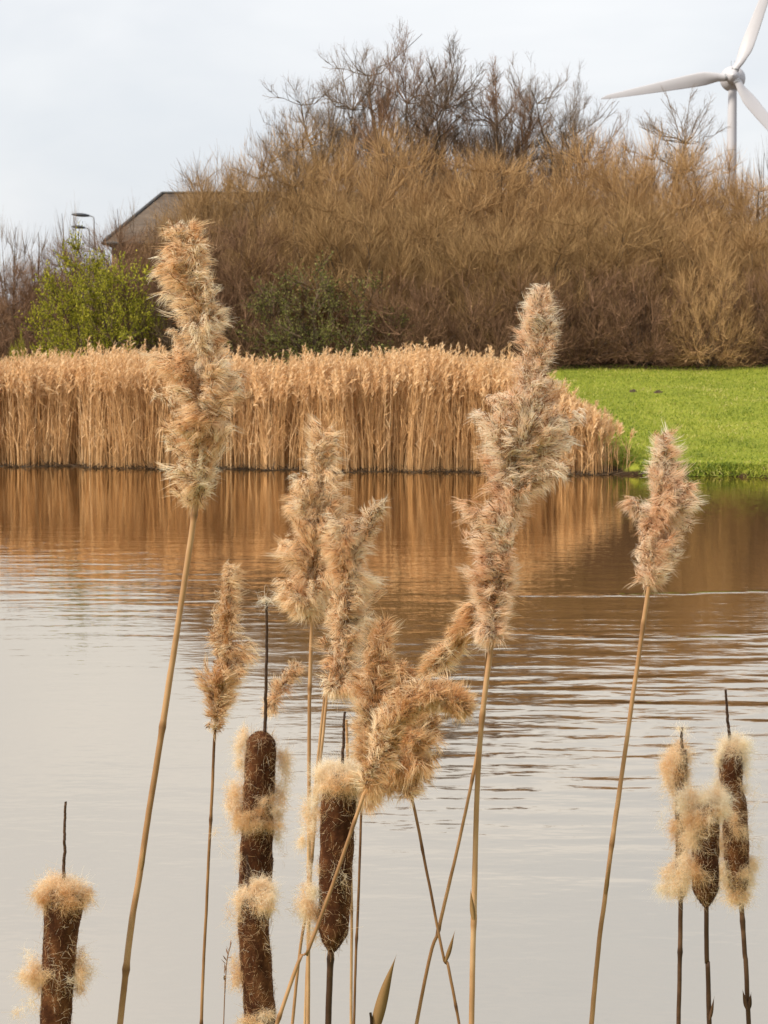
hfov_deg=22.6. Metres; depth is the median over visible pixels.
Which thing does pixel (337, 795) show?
cattail
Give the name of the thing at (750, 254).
shrub
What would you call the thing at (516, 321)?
shrub
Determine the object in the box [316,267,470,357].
shrub
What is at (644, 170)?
shrub
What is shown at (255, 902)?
cattail
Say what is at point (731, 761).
cattail
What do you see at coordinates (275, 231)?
shrub
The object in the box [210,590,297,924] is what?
cattail
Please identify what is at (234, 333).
shrub
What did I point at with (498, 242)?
shrub
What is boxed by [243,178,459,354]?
shrub
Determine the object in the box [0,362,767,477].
ground
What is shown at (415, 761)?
common reed
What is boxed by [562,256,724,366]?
shrub
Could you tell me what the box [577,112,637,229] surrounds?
bare tree
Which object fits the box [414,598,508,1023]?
common reed
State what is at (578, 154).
shrub
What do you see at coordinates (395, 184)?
shrub
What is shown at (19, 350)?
shrub
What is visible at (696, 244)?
shrub
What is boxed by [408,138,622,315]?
shrub
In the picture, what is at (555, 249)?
shrub
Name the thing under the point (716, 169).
shrub
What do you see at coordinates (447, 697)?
common reed
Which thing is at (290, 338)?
leafy bush
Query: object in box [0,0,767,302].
sky
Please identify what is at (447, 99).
bare tree
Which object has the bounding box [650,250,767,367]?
shrub
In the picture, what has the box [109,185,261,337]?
shrub
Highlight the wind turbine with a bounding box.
[601,0,767,205]
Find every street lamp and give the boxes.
[72,213,94,255]
[72,225,89,254]
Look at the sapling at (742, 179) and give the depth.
67.44 m
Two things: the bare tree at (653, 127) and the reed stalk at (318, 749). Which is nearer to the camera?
the reed stalk at (318, 749)
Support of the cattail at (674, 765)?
on the ground at (632, 469)
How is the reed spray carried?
part of the common reed at (306, 594)
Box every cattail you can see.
[4,801,106,1023]
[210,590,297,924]
[219,855,288,1023]
[284,712,371,1023]
[644,719,704,1023]
[657,777,740,1023]
[702,689,767,1023]
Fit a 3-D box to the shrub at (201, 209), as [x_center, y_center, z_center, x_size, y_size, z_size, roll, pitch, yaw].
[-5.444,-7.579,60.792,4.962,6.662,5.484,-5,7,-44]
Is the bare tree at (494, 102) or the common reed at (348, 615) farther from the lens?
the bare tree at (494, 102)
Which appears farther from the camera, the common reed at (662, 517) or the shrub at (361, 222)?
the shrub at (361, 222)
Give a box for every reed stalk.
[303,684,325,1023]
[345,720,352,1023]
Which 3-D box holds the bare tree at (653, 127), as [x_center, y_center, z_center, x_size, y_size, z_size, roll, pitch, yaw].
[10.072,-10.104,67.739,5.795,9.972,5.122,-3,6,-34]
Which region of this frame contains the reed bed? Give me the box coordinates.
[0,336,637,474]
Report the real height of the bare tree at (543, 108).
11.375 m
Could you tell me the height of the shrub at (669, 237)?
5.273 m
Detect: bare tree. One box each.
[242,55,380,231]
[248,105,315,232]
[286,40,400,208]
[296,18,456,208]
[340,21,491,217]
[358,28,525,244]
[423,54,555,229]
[467,50,585,215]
[504,58,599,220]
[532,73,630,234]
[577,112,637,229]
[605,83,733,231]
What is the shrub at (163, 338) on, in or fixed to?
on the ground at (632, 469)
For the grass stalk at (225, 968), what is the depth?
1.95 m
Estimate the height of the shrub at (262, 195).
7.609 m
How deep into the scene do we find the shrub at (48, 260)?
62.24 m
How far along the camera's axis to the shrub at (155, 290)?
56.53 m
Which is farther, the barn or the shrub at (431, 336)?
the barn
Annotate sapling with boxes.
[0,219,30,337]
[3,223,65,324]
[36,196,90,280]
[98,196,144,265]
[177,153,236,190]
[720,133,753,241]
[747,138,767,231]
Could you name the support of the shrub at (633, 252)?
on the ground at (632, 469)
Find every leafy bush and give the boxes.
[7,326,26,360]
[14,221,172,360]
[223,246,423,366]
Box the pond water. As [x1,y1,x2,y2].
[0,466,767,1023]
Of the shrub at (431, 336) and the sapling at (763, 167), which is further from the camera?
the sapling at (763, 167)
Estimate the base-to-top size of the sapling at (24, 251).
5.320 m
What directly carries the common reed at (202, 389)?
on the ground at (632, 469)
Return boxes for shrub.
[0,230,114,348]
[0,256,87,357]
[0,291,88,362]
[35,212,171,354]
[88,239,256,358]
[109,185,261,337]
[121,208,325,361]
[121,286,242,357]
[136,146,335,312]
[146,166,275,335]
[173,271,301,365]
[205,106,415,300]
[209,185,395,359]
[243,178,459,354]
[263,113,479,338]
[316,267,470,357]
[325,193,529,358]
[345,128,548,322]
[376,262,522,361]
[377,209,600,364]
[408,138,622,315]
[442,257,597,372]
[444,192,637,360]
[475,121,679,292]
[497,190,704,364]
[499,258,656,365]
[542,118,739,317]
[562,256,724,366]
[570,196,748,364]
[596,132,767,338]
[634,200,767,363]
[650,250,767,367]
[667,161,767,360]
[693,206,767,356]
[703,262,767,365]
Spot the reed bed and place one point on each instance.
(93, 407)
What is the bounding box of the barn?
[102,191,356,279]
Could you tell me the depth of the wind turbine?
571.74 m
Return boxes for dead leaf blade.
[369,954,396,1023]
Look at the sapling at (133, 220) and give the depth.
97.21 m
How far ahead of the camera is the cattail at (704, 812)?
1.75 m
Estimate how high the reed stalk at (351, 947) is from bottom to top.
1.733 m
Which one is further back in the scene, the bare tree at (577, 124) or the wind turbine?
the wind turbine
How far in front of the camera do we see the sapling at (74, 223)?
65.19 m
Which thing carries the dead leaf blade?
on the ground at (632, 469)
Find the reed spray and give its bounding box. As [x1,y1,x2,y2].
[259,658,307,719]
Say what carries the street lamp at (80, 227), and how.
on the ground at (632, 469)
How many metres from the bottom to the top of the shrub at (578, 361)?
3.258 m
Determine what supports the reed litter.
on the pond water
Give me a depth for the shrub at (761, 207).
60.22 m
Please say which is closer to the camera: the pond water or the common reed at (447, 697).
the common reed at (447, 697)
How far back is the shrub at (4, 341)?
56.67 m
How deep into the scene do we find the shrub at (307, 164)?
62.64 m
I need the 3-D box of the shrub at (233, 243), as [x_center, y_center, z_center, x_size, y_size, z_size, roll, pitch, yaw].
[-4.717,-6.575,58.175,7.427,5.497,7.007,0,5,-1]
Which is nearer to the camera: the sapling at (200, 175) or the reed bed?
the reed bed
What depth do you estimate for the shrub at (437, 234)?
56.88 m
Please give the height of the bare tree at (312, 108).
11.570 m
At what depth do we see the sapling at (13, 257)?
63.80 m
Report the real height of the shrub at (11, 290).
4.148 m
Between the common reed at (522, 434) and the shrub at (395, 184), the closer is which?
the common reed at (522, 434)
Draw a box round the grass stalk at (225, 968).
[221,941,231,1023]
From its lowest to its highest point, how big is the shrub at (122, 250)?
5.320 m
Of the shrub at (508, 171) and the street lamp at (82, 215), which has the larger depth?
the street lamp at (82, 215)
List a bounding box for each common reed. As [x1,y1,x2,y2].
[117,213,253,1023]
[189,559,264,1023]
[261,414,358,1023]
[275,657,481,1023]
[291,497,392,1023]
[335,608,402,1023]
[363,684,459,1023]
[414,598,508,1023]
[450,282,586,1023]
[589,418,706,1023]
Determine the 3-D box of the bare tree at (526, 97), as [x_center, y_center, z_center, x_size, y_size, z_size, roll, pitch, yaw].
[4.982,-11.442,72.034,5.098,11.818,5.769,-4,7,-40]
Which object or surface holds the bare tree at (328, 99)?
on the ground at (632, 469)
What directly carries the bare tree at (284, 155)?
on the ground at (632, 469)
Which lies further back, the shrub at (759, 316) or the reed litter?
the shrub at (759, 316)
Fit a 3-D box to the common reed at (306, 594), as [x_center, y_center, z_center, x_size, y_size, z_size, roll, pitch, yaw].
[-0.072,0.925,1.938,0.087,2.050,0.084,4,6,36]
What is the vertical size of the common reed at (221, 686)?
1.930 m
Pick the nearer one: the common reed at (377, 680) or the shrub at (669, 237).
the common reed at (377, 680)
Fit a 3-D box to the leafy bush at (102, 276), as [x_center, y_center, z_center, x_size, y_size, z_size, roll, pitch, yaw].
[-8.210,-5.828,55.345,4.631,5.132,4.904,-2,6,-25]
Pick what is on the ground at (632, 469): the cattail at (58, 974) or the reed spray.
the cattail at (58, 974)
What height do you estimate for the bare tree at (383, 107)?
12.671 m
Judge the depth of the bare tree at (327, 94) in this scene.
70.75 m
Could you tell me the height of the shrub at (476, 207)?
7.847 m
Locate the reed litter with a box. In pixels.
[0,459,644,475]
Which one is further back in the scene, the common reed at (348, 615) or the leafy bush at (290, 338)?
the leafy bush at (290, 338)

